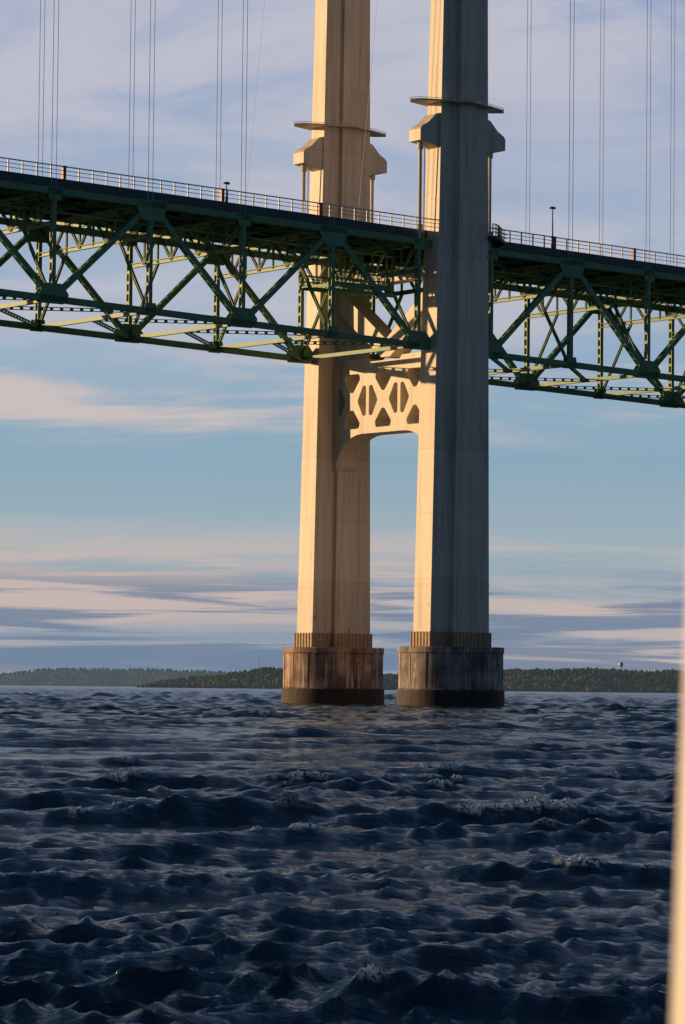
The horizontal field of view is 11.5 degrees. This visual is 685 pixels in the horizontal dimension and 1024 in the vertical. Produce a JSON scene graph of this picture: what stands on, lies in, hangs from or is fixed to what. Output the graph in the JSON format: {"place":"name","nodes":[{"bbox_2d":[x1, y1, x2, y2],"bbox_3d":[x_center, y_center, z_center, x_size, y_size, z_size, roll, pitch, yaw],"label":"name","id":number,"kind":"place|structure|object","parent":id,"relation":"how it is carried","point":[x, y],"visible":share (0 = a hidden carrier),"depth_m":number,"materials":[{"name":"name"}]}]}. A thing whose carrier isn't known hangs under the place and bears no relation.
{"place":"outdoors","nodes":[
{"label":"outdoors","id":0,"kind":"place"},
{"bbox_2d":[0,670,226,686],"bbox_3d":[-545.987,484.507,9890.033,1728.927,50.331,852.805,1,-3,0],"label":"hills","id":1,"kind":"structure","parent":0,"point":[77,680],"depth_m":9683.84,"materials":[{"name":"green plant"}]},
{"bbox_2d":[0,667,231,686],"bbox_3d":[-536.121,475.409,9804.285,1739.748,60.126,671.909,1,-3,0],"label":"distant forest","id":2,"kind":"object","parent":1,"relation":"on","point":[85,671],"visible":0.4,"depth_m":9782.62,"materials":[{"name":"green plant"}]},
{"bbox_2d":[0,685,682,1023],"bbox_3d":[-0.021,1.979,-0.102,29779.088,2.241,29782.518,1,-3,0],"label":"water","id":3,"kind":"structure","parent":0,"point":[209,856],"depth_m":39.92,"materials":[{"name":"blue liquid"}]},
{"bbox_2d":[280,647,384,705],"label":"pier","id":4,"kind":"structure","parent":3,"relation":"in","point":[342,676],"depth_m":371.25,"materials":[{"name":"concrete"}]},
{"bbox_2d":[294,632,371,647],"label":"far leg skirt","id":5,"kind":"object","parent":4,"relation":"on","point":[312,639],"visible":0.77,"depth_m":374.13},
{"bbox_2d":[297,0,369,633],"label":"tower far leg","id":6,"kind":"object","parent":4,"relation":"on","point":[334,573],"visible":0.65,"depth_m":376.60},
{"bbox_2d":[293,121,386,264],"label":"tower bracket far leg","id":7,"kind":"object","parent":6,"relation":"attached to","point":[307,155],"visible":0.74,"depth_m":376.62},
{"bbox_2d":[298,246,394,297],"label":"maintenance traveller","id":8,"kind":"object","parent":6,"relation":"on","point":[352,288],"visible":0.81,"depth_m":359.26,"materials":[{"name":"green metal"}]},
{"bbox_2d":[332,352,420,471],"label":"portal strut","id":9,"kind":"object","parent":6,"relation":"attached to","point":[373,398],"visible":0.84,"depth_m":370.76,"materials":[{"name":"beige paint"}]},
{"bbox_2d":[339,265,422,358],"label":"portal knee brace","id":10,"kind":"object","parent":6,"relation":"attached to","point":[358,315],"visible":0.43,"depth_m":371.63,"materials":[{"name":"beige paint"}]},
{"bbox_2d":[395,646,504,707],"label":"pier","id":11,"kind":"structure","parent":3,"relation":"in","point":[442,676],"depth_m":354.75,"materials":[{"name":"concrete"}]},
{"bbox_2d":[410,631,491,646],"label":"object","id":12,"kind":"object","parent":11,"relation":"on","point":[452,639],"visible":0.75,"depth_m":357.61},
{"bbox_2d":[413,0,488,632],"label":"bridge tower leg","id":13,"kind":"structure","parent":11,"relation":"on","point":[451,588],"depth_m":360.03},
{"bbox_2d":[409,96,504,246],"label":"tower bracket near leg","id":14,"kind":"object","parent":13,"relation":"attached to","point":[424,132],"visible":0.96,"depth_m":360.02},
{"bbox_2d":[487,223,508,256],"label":"maintenance platform","id":15,"kind":"structure","parent":13,"relation":"attached to","point":[496,239],"depth_m":364.21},
{"bbox_2d":[0,157,684,265],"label":"deck railing","id":16,"kind":"object","parent":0,"point":[342,210],"visible":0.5,"depth_m":350.26,"materials":[{"name":"grey metal"}]},
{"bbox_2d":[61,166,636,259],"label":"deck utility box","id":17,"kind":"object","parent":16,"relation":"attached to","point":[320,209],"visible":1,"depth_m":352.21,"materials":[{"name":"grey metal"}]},
{"bbox_2d":[0,0,684,673],"label":"sky","id":18,"kind":"structure","parent":0,"point":[150,495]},
{"bbox_2d":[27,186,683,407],"bbox_3d":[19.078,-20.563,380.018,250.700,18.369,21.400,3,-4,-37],"label":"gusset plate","id":19,"kind":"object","parent":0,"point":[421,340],"visible":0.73,"depth_m":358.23,"materials":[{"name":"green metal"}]},
{"bbox_2d":[0,180,684,407],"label":"stiffening truss","id":20,"kind":"object","parent":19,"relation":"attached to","point":[526,358],"visible":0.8,"depth_m":357.96,"materials":[{"name":"green metal"}]},
{"bbox_2d":[0,181,684,405],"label":"floor bracing","id":21,"kind":"object","parent":20,"relation":"attached to","point":[212,226],"visible":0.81,"depth_m":360.07,"materials":[{"name":"green metal"}]},
{"bbox_2d":[0,170,684,304],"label":"deck fascia and stringers","id":22,"kind":"structure","parent":20,"relation":"on","point":[224,206],"depth_m":354.84,"materials":[{"name":"green metal"}]},
{"bbox_2d":[223,182,555,247],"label":"deck lamp","id":23,"kind":"object","parent":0,"point":[228,183],"visible":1,"depth_m":371.23,"materials":[{"name":"black metal"}]},
{"bbox_2d":[137,672,682,692],"bbox_3d":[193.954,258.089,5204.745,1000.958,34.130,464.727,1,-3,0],"label":"hills","id":24,"kind":"structure","parent":0,"point":[543,689],"depth_m":5032.03,"materials":[{"name":"green plant"}]},
{"bbox_2d":[137,666,683,692],"bbox_3d":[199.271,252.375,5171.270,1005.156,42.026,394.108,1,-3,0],"label":"distant forest","id":25,"kind":"object","parent":24,"relation":"on","point":[262,674],"visible":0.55,"depth_m":5090.49,"materials":[{"name":"green plant"}]},
{"bbox_2d":[671,658,684,1023],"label":"ferry railing","id":26,"kind":"object","parent":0,"point":[678,1002],"visible":1,"depth_m":1.49,"materials":[{"name":"white paint"}]},
{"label":"main cable","id":27,"kind":"object","parent":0,"visible":0},
{"bbox_2d":[38,0,674,295],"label":"suspender rope","id":28,"kind":"object","parent":27,"relation":"hanging from","point":[367,112],"visible":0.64,"depth_m":369.46,"materials":[{"name":"paint"}]}
]}

